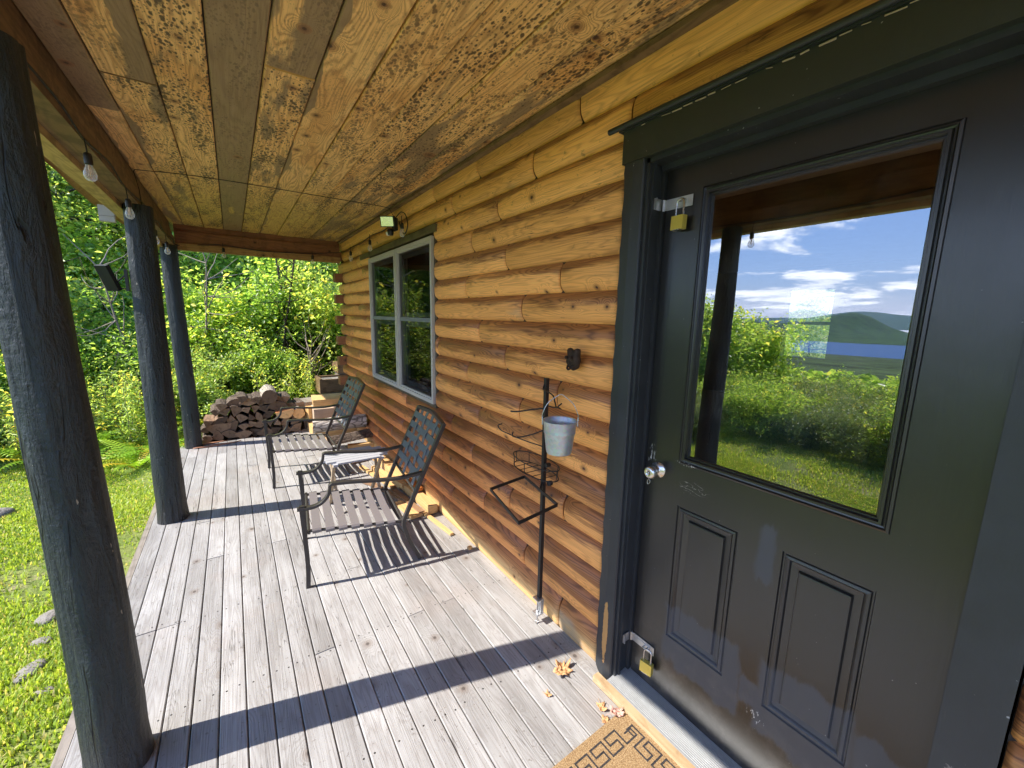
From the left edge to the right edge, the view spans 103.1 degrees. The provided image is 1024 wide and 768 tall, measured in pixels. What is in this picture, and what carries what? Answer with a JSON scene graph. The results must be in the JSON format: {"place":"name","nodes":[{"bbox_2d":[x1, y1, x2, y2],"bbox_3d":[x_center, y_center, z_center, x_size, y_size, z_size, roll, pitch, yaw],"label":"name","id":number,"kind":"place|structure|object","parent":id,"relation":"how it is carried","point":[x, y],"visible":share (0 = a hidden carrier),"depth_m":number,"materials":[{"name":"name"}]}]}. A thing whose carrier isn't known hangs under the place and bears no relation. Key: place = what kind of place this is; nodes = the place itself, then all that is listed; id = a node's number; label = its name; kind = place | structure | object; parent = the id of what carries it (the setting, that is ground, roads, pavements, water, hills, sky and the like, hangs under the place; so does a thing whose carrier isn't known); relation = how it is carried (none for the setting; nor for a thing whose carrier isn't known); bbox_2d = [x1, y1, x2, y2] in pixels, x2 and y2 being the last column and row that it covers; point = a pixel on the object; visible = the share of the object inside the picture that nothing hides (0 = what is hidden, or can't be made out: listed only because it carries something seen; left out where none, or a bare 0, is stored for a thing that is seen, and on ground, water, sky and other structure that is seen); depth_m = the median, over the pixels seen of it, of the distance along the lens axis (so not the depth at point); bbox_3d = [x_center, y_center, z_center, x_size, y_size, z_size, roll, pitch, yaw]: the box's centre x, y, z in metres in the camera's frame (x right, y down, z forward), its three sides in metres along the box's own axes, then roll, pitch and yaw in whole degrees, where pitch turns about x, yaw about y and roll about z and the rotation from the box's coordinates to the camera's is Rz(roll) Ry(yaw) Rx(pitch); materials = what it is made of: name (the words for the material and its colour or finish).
{"place":"outdoors","nodes":[
{"label":"outdoors","id":0,"kind":"place"},
{"bbox_2d":[0,312,830,767],"bbox_3d":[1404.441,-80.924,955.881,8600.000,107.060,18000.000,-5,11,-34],"label":"ground","id":1,"kind":"structure","parent":0,"point":[34,572],"depth_m":2.68,"materials":[{"name":"plant"}]},
{"bbox_2d":[0,353,9,445],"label":"leafy bush","id":2,"kind":"object","parent":1,"relation":"on","point":[2,368],"visible":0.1,"depth_m":4.95,"materials":[{"name":"green plant"}]},
{"bbox_2d":[0,374,17,458],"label":"tall weed","id":3,"kind":"object","parent":1,"relation":"on","point":[1,436],"visible":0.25,"depth_m":4.81,"materials":[{"name":"green plant"}]},
{"bbox_2d":[0,365,23,466],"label":"tall weed","id":4,"kind":"object","parent":1,"relation":"on","point":[10,424],"visible":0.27,"depth_m":4.54,"materials":[{"name":"green plant"}]},
{"bbox_2d":[13,658,48,683],"bbox_3d":[-2.362,1.408,1.997,0.103,0.045,0.142,-4,11,-29],"label":"field stone","id":5,"kind":"object","parent":1,"relation":"on","point":[19,673],"visible":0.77,"depth_m":1.98,"materials":[{"name":"stone"}]},
{"bbox_2d":[30,636,52,645],"bbox_3d":[-2.534,1.386,2.188,0.098,0.032,0.068,1,10,-3],"label":"field stone","id":6,"kind":"object","parent":1,"relation":"on","point":[37,640],"visible":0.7,"depth_m":2.18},
{"bbox_2d":[34,609,55,626],"bbox_3d":[-2.707,1.363,2.379,0.107,0.050,0.158,-3,10,-24],"label":"field stone","id":7,"kind":"object","parent":1,"relation":"on","point":[46,616],"visible":0.66,"depth_m":2.35,"materials":[{"name":"stone"}]},
{"bbox_2d":[0,430,122,470],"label":"fern","id":8,"kind":"object","parent":1,"relation":"on","point":[8,459],"visible":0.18,"depth_m":4.47,"materials":[{"name":"plant"}]},
{"bbox_2d":[0,264,134,385],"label":"leafy bush","id":9,"kind":"object","parent":1,"relation":"on","point":[85,303],"visible":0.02,"depth_m":6.02,"materials":[{"name":"green plant"}]},
{"bbox_2d":[47,166,91,242],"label":"forest tree","id":10,"kind":"object","parent":1,"relation":"on","point":[57,175],"depth_m":7.68,"materials":[{"name":"green plant"}]},
{"bbox_2d":[0,342,140,440],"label":"leafy bush","id":11,"kind":"object","parent":1,"relation":"on","point":[84,370],"visible":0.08,"depth_m":5.53,"materials":[{"name":"green plant"}]},
{"bbox_2d":[20,442,144,470],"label":"fern","id":12,"kind":"object","parent":1,"relation":"on","point":[109,457],"visible":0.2,"depth_m":4.80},
{"bbox_2d":[45,162,126,255],"bbox_3d":[-9.271,-4.089,7.117,5.361,8.018,4.584,9,12,39],"label":"forest tree","id":13,"kind":"object","parent":1,"relation":"on","point":[55,184],"visible":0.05,"depth_m":7.27,"materials":[{"name":"green plant"}]},
{"bbox_2d":[49,166,131,334],"bbox_3d":[-8.338,-2.105,5.948,3.825,5.128,3.965,9,13,41],"label":"forest tree","id":14,"kind":"object","parent":1,"relation":"on","point":[57,213],"visible":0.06,"depth_m":6.55,"materials":[{"name":"green plant"}]},
{"bbox_2d":[0,433,183,767],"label":"lawn grass","id":15,"kind":"structure","parent":1,"relation":"on","point":[18,520],"depth_m":2.34,"materials":[{"name":"plant"}]},
{"bbox_2d":[63,234,143,413],"bbox_3d":[-5.494,-0.739,5.774,1.498,3.019,1.057,-1,10,-14],"label":"bare sapling","id":16,"kind":"object","parent":1,"relation":"on","point":[115,320],"visible":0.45,"depth_m":5.70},
{"bbox_2d":[84,350,125,421],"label":"tall weed","id":17,"kind":"object","parent":1,"relation":"on","point":[100,377],"visible":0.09,"depth_m":5.52,"materials":[{"name":"green plant"}]},
{"bbox_2d":[0,279,211,412],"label":"leafy bush","id":18,"kind":"object","parent":1,"relation":"on","point":[101,342],"visible":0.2,"depth_m":5.81,"materials":[{"name":"green plant"}]},
{"bbox_2d":[88,364,133,437],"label":"tall weed","id":19,"kind":"object","parent":1,"relation":"on","point":[103,390],"visible":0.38,"depth_m":5.34,"materials":[{"name":"green plant"}]},
{"bbox_2d":[86,370,140,444],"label":"tall weed","id":20,"kind":"object","parent":1,"relation":"on","point":[97,422],"visible":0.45,"depth_m":5.24,"materials":[{"name":"green plant"}]},
{"bbox_2d":[57,196,207,344],"bbox_3d":[-7.676,-1.262,6.996,3.681,3.671,4.087,7,11,31],"label":"leafy bush","id":21,"kind":"object","parent":1,"relation":"on","point":[101,246],"visible":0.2,"depth_m":7.00,"materials":[{"name":"green plant"}]},
{"bbox_2d":[50,169,215,277],"bbox_3d":[-8.491,-4.951,8.832,5.897,8.819,5.042,-3,10,-21],"label":"forest tree","id":22,"kind":"object","parent":1,"relation":"on","point":[115,245],"visible":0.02,"depth_m":8.49,"materials":[{"name":"green plant"}]},
{"bbox_2d":[98,360,177,450],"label":"tall weed","id":23,"kind":"object","parent":1,"relation":"on","point":[131,431],"visible":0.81,"depth_m":5.04,"materials":[{"name":"green plant"}]},
{"bbox_2d":[102,366,173,430],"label":"tall weed","id":24,"kind":"object","parent":1,"relation":"on","point":[130,393],"visible":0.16,"depth_m":5.55,"materials":[{"name":"green plant"}]},
{"bbox_2d":[99,439,183,472],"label":"fern","id":25,"kind":"object","parent":1,"relation":"on","point":[132,460],"visible":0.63,"depth_m":4.71,"materials":[{"name":"plant"}]},
{"bbox_2d":[99,426,183,453],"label":"fern","id":26,"kind":"object","parent":1,"relation":"on","point":[145,445],"visible":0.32,"depth_m":5.01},
{"bbox_2d":[115,427,184,459],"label":"fern","id":27,"kind":"object","parent":1,"relation":"on","point":[128,453],"visible":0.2,"depth_m":4.94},
{"bbox_2d":[48,167,261,315],"bbox_3d":[-7.110,-3.822,8.827,4.693,6.928,5.476,9,12,39],"label":"forest tree","id":28,"kind":"object","parent":1,"relation":"on","point":[94,211],"visible":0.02,"depth_m":7.68,"materials":[{"name":"green plant"}]},
{"bbox_2d":[63,231,261,346],"bbox_3d":[-6.407,-1.521,8.066,4.508,3.905,3.840,0,10,-7],"label":"leafy bush","id":29,"kind":"object","parent":1,"relation":"on","point":[186,260],"visible":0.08,"depth_m":7.74,"materials":[{"name":"green plant"}]},
{"bbox_2d":[85,264,257,376],"bbox_3d":[-5.834,-0.747,7.148,3.066,2.753,2.760,4,10,16],"label":"leafy bush","id":30,"kind":"object","parent":1,"relation":"on","point":[191,296],"visible":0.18,"depth_m":6.82,"materials":[{"name":"green plant"}]},
{"bbox_2d":[170,351,210,423],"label":"tall weed","id":31,"kind":"object","parent":1,"relation":"on","point":[178,409],"visible":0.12,"depth_m":5.95,"materials":[{"name":"green plant"}]},
{"bbox_2d":[171,338,222,415],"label":"tall weed","id":32,"kind":"object","parent":1,"relation":"on","point":[201,348],"visible":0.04,"depth_m":6.17,"materials":[{"name":"green plant"}]},
{"bbox_2d":[170,330,254,419],"bbox_3d":[-4.676,-0.049,6.232,1.357,1.518,2.210,-2,10,-20],"label":"leafy bush","id":33,"kind":"object","parent":1,"relation":"on","point":[213,374],"visible":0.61,"depth_m":5.88,"materials":[{"name":"green plant"}]},
{"bbox_2d":[168,252,263,412],"bbox_3d":[-4.841,-0.828,6.455,1.607,3.180,1.220,-5,11,-34],"label":"bare sapling","id":34,"kind":"object","parent":1,"relation":"on","point":[206,304],"visible":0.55,"depth_m":6.53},
{"bbox_2d":[165,280,314,408],"bbox_3d":[-4.801,-0.552,7.184,2.855,2.473,2.432,4,10,16],"label":"leafy bush","id":35,"kind":"object","parent":1,"relation":"on","point":[240,342],"visible":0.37,"depth_m":6.72,"materials":[{"name":"green plant"}]},
{"bbox_2d":[196,252,341,367],"bbox_3d":[-4.641,-1.656,8.956,4.379,3.933,3.944,9,12,39],"label":"leafy bush","id":36,"kind":"object","parent":1,"relation":"on","point":[241,260],"visible":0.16,"depth_m":7.97,"materials":[{"name":"green plant"}]},
{"bbox_2d":[224,341,318,410],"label":"leafy bush","id":37,"kind":"object","parent":1,"relation":"on","point":[269,367],"visible":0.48,"depth_m":6.71,"materials":[{"name":"green plant"}]},
{"bbox_2d":[204,261,340,390],"bbox_3d":[-4.474,-0.985,8.145,2.892,2.884,3.212,9,12,38],"label":"leafy bush","id":38,"kind":"object","parent":1,"relation":"on","point":[269,314],"visible":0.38,"depth_m":7.26,"materials":[{"name":"green plant"}]},
{"bbox_2d":[246,362,301,416],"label":"tall weed","id":39,"kind":"object","parent":1,"relation":"on","point":[262,383],"visible":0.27,"depth_m":6.17,"materials":[{"name":"green plant"}]},
{"bbox_2d":[249,259,306,359],"bbox_3d":[-4.030,-1.507,7.107,1.349,4.059,1.098,2,10,6],"label":"bare sapling","id":40,"kind":"object","parent":1,"relation":"on","point":[287,312],"visible":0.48,"depth_m":7.12,"materials":[{"name":"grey plant"}]},
{"bbox_2d":[257,258,307,363],"bbox_3d":[-4.239,-1.428,7.402,1.288,3.826,1.305,-8,13,-43],"label":"bare sapling","id":41,"kind":"object","parent":1,"relation":"on","point":[279,276],"visible":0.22,"depth_m":7.30,"materials":[{"name":"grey plant"}]},
{"bbox_2d":[233,260,344,375],"bbox_3d":[-3.159,-1.101,8.086,4.421,3.036,2.714,-2,10,-20],"label":"leafy bush","id":42,"kind":"object","parent":1,"relation":"on","point":[319,318],"visible":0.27,"depth_m":7.32,"materials":[{"name":"green plant"}]},
{"bbox_2d":[270,355,320,399],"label":"tall weed","id":43,"kind":"object","parent":1,"relation":"on","point":[285,377],"visible":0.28,"depth_m":6.74,"materials":[{"name":"green plant"}]},
{"bbox_2d":[281,353,312,397],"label":"tall weed","id":44,"kind":"object","parent":1,"relation":"on","point":[295,374],"visible":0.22,"depth_m":6.83,"materials":[{"name":"green plant"}]},
{"bbox_2d":[287,316,333,394],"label":"bare sapling","id":45,"kind":"object","parent":1,"relation":"on","point":[309,351],"visible":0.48,"depth_m":7.06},
{"bbox_2d":[290,355,336,397],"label":"tall weed","id":46,"kind":"object","parent":1,"relation":"on","point":[308,392],"visible":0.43,"depth_m":6.63,"materials":[{"name":"green plant"}]},
{"bbox_2d":[306,261,339,332],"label":"leafy bush","id":47,"kind":"object","parent":1,"relation":"on","point":[334,265],"visible":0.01,"depth_m":9.32,"materials":[{"name":"green plant"}]},
{"bbox_2d":[50,431,618,767],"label":"porch deck","id":48,"kind":"structure","parent":1,"relation":"on","point":[383,646],"depth_m":2.04,"materials":[{"name":"grey wood"}]},
{"bbox_2d":[0,30,154,767],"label":"porch post","id":49,"kind":"object","parent":48,"relation":"on","point":[60,451],"visible":1,"depth_m":1.23,"materials":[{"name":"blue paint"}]},
{"bbox_2d":[122,203,189,524],"bbox_3d":[-2.649,-0.087,3.021,0.201,2.335,0.198,-5,11,-34],"label":"porch post","id":50,"kind":"object","parent":48,"relation":"on","point":[171,503],"visible":1,"depth_m":2.96,"materials":[{"name":"blue paint"}]},
{"bbox_2d":[94,264,130,291],"bbox_3d":[-2.728,-0.725,2.788,0.114,0.173,0.149,1,10,1],"label":"solar lamp","id":51,"kind":"object","parent":50,"relation":"attached to","point":[108,278],"visible":1,"depth_m":2.77,"materials":[{"name":"black plastic"}]},
{"bbox_2d":[159,244,202,448],"bbox_3d":[-3.821,-0.392,4.712,0.192,2.335,0.187,-5,11,-34],"label":"porch post","id":52,"kind":"object","parent":48,"relation":"on","point":[170,266],"visible":0.99,"depth_m":4.64,"materials":[{"name":"blue paint"}]},
{"bbox_2d":[262,376,365,488],"bbox_3d":[-2.034,0.435,4.209,0.912,0.946,0.634,-5,11,-34],"label":"patio chair","id":53,"kind":"object","parent":48,"relation":"on","point":[271,450],"visible":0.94,"depth_m":4.18,"materials":[{"name":"brown metal"}]},
{"bbox_2d":[307,421,356,438],"bbox_3d":[-2.480,0.605,5.647,0.565,0.134,0.501,-6,12,-36],"label":"timber block","id":54,"kind":"object","parent":48,"relation":"on","point":[330,433],"depth_m":5.48,"materials":[{"name":"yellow wood"}]},
{"bbox_2d":[311,404,352,418],"bbox_3d":[-2.490,0.402,5.761,0.603,0.225,0.366,-5,11,-31],"label":"timber block","id":55,"kind":"object","parent":54,"relation":"on","point":[320,413],"depth_m":5.53,"materials":[{"name":"wood"}]},
{"bbox_2d":[311,393,350,406],"bbox_3d":[-2.611,0.220,5.878,0.503,0.088,0.446,-4,11,-29],"label":"timber slab","id":56,"kind":"object","parent":55,"relation":"on","point":[324,399],"depth_m":5.71,"materials":[{"name":"yellow wood"}]},
{"bbox_2d":[314,374,345,393],"bbox_3d":[-2.810,0.333,6.782,0.760,0.950,0.480,-5,11,-34],"label":"wood block","id":57,"kind":"object","parent":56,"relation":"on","point":[326,384],"visible":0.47,"depth_m":6.43,"materials":[{"name":"brown wood"}]},
{"bbox_2d":[319,445,387,503],"bbox_3d":[-1.338,0.818,3.490,0.536,0.456,0.334,-5,11,-34],"label":"side table","id":58,"kind":"object","parent":48,"relation":"on","point":[334,461],"visible":0.61,"depth_m":3.40,"materials":[{"name":"grey wood"}]},
{"bbox_2d":[348,441,373,448],"bbox_3d":[-1.818,0.737,4.899,0.301,0.052,0.072,-3,10,-24],"label":"kindling","id":59,"kind":"object","parent":48,"relation":"on","point":[360,444],"visible":0.83,"depth_m":4.88,"materials":[{"name":"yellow wood"}]},
{"bbox_2d":[325,429,372,444],"bbox_3d":[-1.946,0.639,4.914,0.560,0.124,0.226,-8,8,-44],"label":"firewood log","id":60,"kind":"object","parent":59,"relation":"on","point":[357,435],"visible":0.65,"depth_m":4.86,"materials":[{"name":"brown wood"}]},
{"bbox_2d":[312,414,366,432],"bbox_3d":[-2.100,0.479,4.971,0.600,0.170,0.162,-6,12,-26],"label":"firewood log","id":61,"kind":"object","parent":60,"relation":"on","point":[358,420],"visible":0.62,"depth_m":4.91,"materials":[{"name":"brown wood"}]},
{"bbox_2d":[296,405,445,588],"bbox_3d":[-0.979,0.687,2.823,0.912,0.946,0.634,-4,11,-28],"label":"patio chair","id":62,"kind":"object","parent":48,"relation":"on","point":[304,508],"visible":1,"depth_m":2.76,"materials":[{"name":"brown metal"}]},
{"bbox_2d":[359,465,395,488],"bbox_3d":[-1.363,0.926,4.080,0.046,0.028,0.701,-8,13,-44],"label":"kindling","id":63,"kind":"object","parent":48,"relation":"on","point":[371,473],"visible":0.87,"depth_m":4.14,"materials":[{"name":"yellow wood"}]},
{"bbox_2d":[372,455,406,476],"bbox_3d":[-1.284,0.862,4.244,0.087,0.079,0.852,-6,12,-37],"label":"kindling","id":64,"kind":"object","parent":48,"relation":"on","point":[386,464],"visible":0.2,"depth_m":4.20,"materials":[{"name":"brown wood"}]},
{"bbox_2d":[391,488,424,512],"bbox_3d":[-0.915,1.021,3.545,0.052,0.034,0.546,-7,12,-40],"label":"kindling","id":65,"kind":"object","parent":48,"relation":"on","point":[406,499],"visible":0.77,"depth_m":3.54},
{"bbox_2d":[395,500,422,519],"bbox_3d":[-0.875,1.049,3.418,0.102,0.022,0.339,-7,12,-39],"label":"kindling","id":66,"kind":"object","parent":48,"relation":"on","point":[402,506],"visible":0.6,"depth_m":3.37,"materials":[{"name":"brown wood"}]},
{"bbox_2d":[401,480,437,513],"bbox_3d":[-0.864,0.982,3.635,0.079,0.074,0.723,-6,12,-37],"label":"kindling","id":67,"kind":"object","parent":48,"relation":"on","point":[426,503],"visible":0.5,"depth_m":3.46,"materials":[{"name":"brown wood"}]},
{"bbox_2d":[422,509,452,535],"bbox_3d":[-0.619,1.085,3.233,0.031,0.022,0.523,-7,13,-40],"label":"kindling","id":68,"kind":"object","parent":48,"relation":"on","point":[438,523],"visible":0.77,"depth_m":3.18,"materials":[{"name":"brown wood"}]},
{"bbox_2d":[490,378,561,622],"bbox_3d":[0.076,0.646,1.986,0.304,1.337,0.468,-3,10,-22],"label":"plant stand","id":69,"kind":"object","parent":48,"relation":"on","point":[538,598],"visible":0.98,"depth_m":2.05,"materials":[{"name":"black metal"}]},
{"bbox_2d":[541,394,578,456],"bbox_3d":[0.201,0.166,1.705,0.155,0.252,0.146,2,10,7],"label":"bucket","id":70,"kind":"object","parent":69,"relation":"hanging from","point":[559,432],"visible":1,"depth_m":1.67,"materials":[{"name":"metal"}]},
{"bbox_2d":[553,658,572,675],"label":"dry leaf","id":71,"kind":"object","parent":48,"relation":"on","point":[561,669],"visible":1,"depth_m":1.90,"materials":[{"name":"plant"}]},
{"bbox_2d":[553,710,680,767],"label":"doormat","id":72,"kind":"object","parent":48,"relation":"on","point":[624,741],"visible":0.98,"depth_m":1.54,"materials":[{"name":"fabric"}]},
{"bbox_2d":[606,705,623,716],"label":"dry leaf","id":73,"kind":"object","parent":72,"relation":"on","point":[618,712],"visible":1,"depth_m":1.69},
{"bbox_2d":[333,0,1023,767],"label":"log cabin","id":74,"kind":"object","parent":1,"relation":"on","point":[781,560],"visible":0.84,"depth_m":1.50,"materials":[{"name":"brown wood"}]},
{"bbox_2d":[380,216,397,235],"bbox_3d":[-1.076,-1.387,3.567,0.159,0.174,0.091,1,10,-3],"label":"floodlight","id":75,"kind":"object","parent":74,"relation":"attached to","point":[389,221],"visible":1,"depth_m":3.54,"materials":[{"name":"black plastic"}]},
{"bbox_2d":[368,236,435,403],"bbox_3d":[-1.071,-0.611,3.923,0.104,1.310,1.730,-5,11,-34],"label":"window","id":76,"kind":"structure","parent":74,"relation":"in","point":[401,279],"depth_m":3.74,"materials":[{"name":"glass"}]},
{"bbox_2d":[0,0,940,273],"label":"porch roof","id":77,"kind":"structure","parent":74,"relation":"on","point":[390,106],"depth_m":1.91,"materials":[{"name":"brown wood"}]},
{"bbox_2d":[97,204,116,222],"bbox_3d":[-3.174,-1.333,3.186,0.090,0.120,0.054,-5,11,-34],"label":"junction box","id":78,"kind":"object","parent":77,"relation":"attached to","point":[105,214],"visible":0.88,"depth_m":3.17,"materials":[{"name":"grey plastic"}]},
{"bbox_2d":[27,62,407,262],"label":"string lights","id":79,"kind":"object","parent":77,"relation":"attached to","point":[88,158],"visible":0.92,"depth_m":2.41,"materials":[{"name":"black rubber"}]},
{"bbox_2d":[564,348,580,370],"bbox_3d":[0.276,-0.112,1.844,0.066,0.103,0.078,-5,11,-34],"label":"iron ornament","id":80,"kind":"object","parent":74,"relation":"attached to","point":[573,359],"visible":1,"depth_m":1.82,"materials":[{"name":"metal"}]},
{"bbox_2d":[670,198,686,230],"bbox_3d":[0.602,-0.611,1.461,0.022,0.111,0.051,-2,10,-28],"label":"padlock","id":81,"kind":"object","parent":74,"relation":"hanging from","point":[678,222],"visible":1,"depth_m":1.45,"materials":[{"name":"yellow metal"}]},
{"bbox_2d":[776,286,838,361],"bbox_3d":[5.588,-1.144,7.728,0.030,1.370,0.870,-5,11,-34],"label":"window frame","id":82,"kind":"structure","parent":74,"relation":"in","point":[836,289],"depth_m":7.50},
{"bbox_2d":[784,289,834,357],"bbox_3d":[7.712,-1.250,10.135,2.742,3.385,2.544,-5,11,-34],"label":"window pane","id":83,"kind":"object","parent":82,"relation":"in","point":[809,302],"visible":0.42,"depth_m":9.98,"materials":[{"name":"clear glass"}]},
{"bbox_2d":[622,59,1023,767],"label":"door","id":84,"kind":"structure","parent":74,"relation":"in","point":[792,627],"depth_m":1.14,"materials":[{"name":"black paint"}]},
{"bbox_2d":[639,648,653,676],"bbox_3d":[0.579,1.187,1.744,0.022,0.111,0.051,-5,11,-44],"label":"padlock","id":85,"kind":"object","parent":84,"relation":"hanging from","point":[646,667],"visible":1,"depth_m":1.74,"materials":[{"name":"yellow metal"}]},
{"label":"firewood log","id":86,"kind":"object","parent":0,"visible":0},
{"bbox_2d":[212,430,223,440],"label":"firewood log","id":87,"kind":"object","parent":86,"relation":"on","point":[218,435],"visible":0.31,"depth_m":5.15,"materials":[{"name":"brown wood"}]},
{"bbox_2d":[206,421,231,433],"bbox_3d":[-3.838,0.539,5.337,0.285,0.137,0.438,-5,11,-34],"label":"firewood log","id":88,"kind":"object","parent":87,"relation":"on","point":[221,428],"visible":0.6,"depth_m":5.16,"materials":[{"name":"brown wood"}]},
{"bbox_2d":[212,414,227,423],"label":"firewood log","id":89,"kind":"object","parent":88,"relation":"on","point":[220,419],"visible":0.77,"depth_m":5.17,"materials":[{"name":"brown wood"}]},
{"bbox_2d":[217,408,230,415],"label":"firewood log","id":90,"kind":"object","parent":89,"relation":"on","point":[225,412],"visible":0.34,"depth_m":5.17,"materials":[{"name":"brown wood"}]},
{"bbox_2d":[215,398,227,410],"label":"firewood log","id":91,"kind":"object","parent":90,"relation":"on","point":[220,404],"visible":0.96,"depth_m":5.14,"materials":[{"name":"brown wood"}]},
{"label":"firewood log","id":92,"kind":"object","parent":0,"visible":0},
{"bbox_2d":[234,426,252,438],"bbox_3d":[-3.607,0.637,5.461,0.218,0.151,0.428,-5,11,-34],"label":"firewood log","id":93,"kind":"object","parent":92,"relation":"on","point":[243,434],"visible":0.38,"depth_m":5.30,"materials":[{"name":"brown wood"}]},
{"bbox_2d":[238,419,248,430],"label":"firewood log","id":94,"kind":"object","parent":93,"relation":"on","point":[243,425],"visible":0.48,"depth_m":5.28,"materials":[{"name":"brown wood"}]},
{"bbox_2d":[236,411,247,422],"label":"firewood log","id":95,"kind":"object","parent":94,"relation":"on","point":[241,416],"visible":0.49,"depth_m":5.29,"materials":[{"name":"brown wood"}]},
{"bbox_2d":[230,405,242,416],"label":"firewood log","id":96,"kind":"object","parent":95,"relation":"on","point":[235,409],"visible":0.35,"depth_m":5.25,"materials":[{"name":"brown wood"}]},
{"bbox_2d":[226,394,240,407],"bbox_3d":[-3.694,0.241,5.418,0.237,0.143,0.367,-28,23,-28],"label":"firewood log","id":97,"kind":"object","parent":96,"relation":"on","point":[232,400],"visible":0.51,"depth_m":5.28,"materials":[{"name":"brown wood"}]},
{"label":"firewood log","id":98,"kind":"object","parent":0,"visible":0},
{"bbox_2d":[280,424,290,433],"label":"firewood log","id":99,"kind":"object","parent":98,"relation":"on","point":[287,430],"visible":0.51,"depth_m":5.57,"materials":[{"name":"brown wood"}]},
{"bbox_2d":[279,417,288,425],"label":"firewood log","id":100,"kind":"object","parent":99,"relation":"on","point":[283,421],"visible":0.38,"depth_m":5.56,"materials":[{"name":"brown wood"}]},
{"bbox_2d":[275,406,293,417],"bbox_3d":[-3.156,0.379,5.641,0.232,0.122,0.420,-17,18,-31],"label":"firewood log","id":101,"kind":"object","parent":100,"relation":"on","point":[287,413],"visible":0.64,"depth_m":5.47,"materials":[{"name":"brown wood"}]},
{"bbox_2d":[267,400,288,410],"bbox_3d":[-3.263,0.266,5.633,0.268,0.150,0.361,-2,10,-34],"label":"firewood log","id":102,"kind":"object","parent":101,"relation":"on","point":[277,405],"visible":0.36,"depth_m":5.48,"materials":[{"name":"brown wood"}]},
{"bbox_2d":[259,384,277,403],"bbox_3d":[-3.333,0.137,5.562,0.190,0.206,0.420,-5,11,-34],"label":"firewood log","id":103,"kind":"object","parent":102,"relation":"on","point":[268,394],"visible":0.97,"depth_m":5.41,"materials":[{"name":"brown wood"}]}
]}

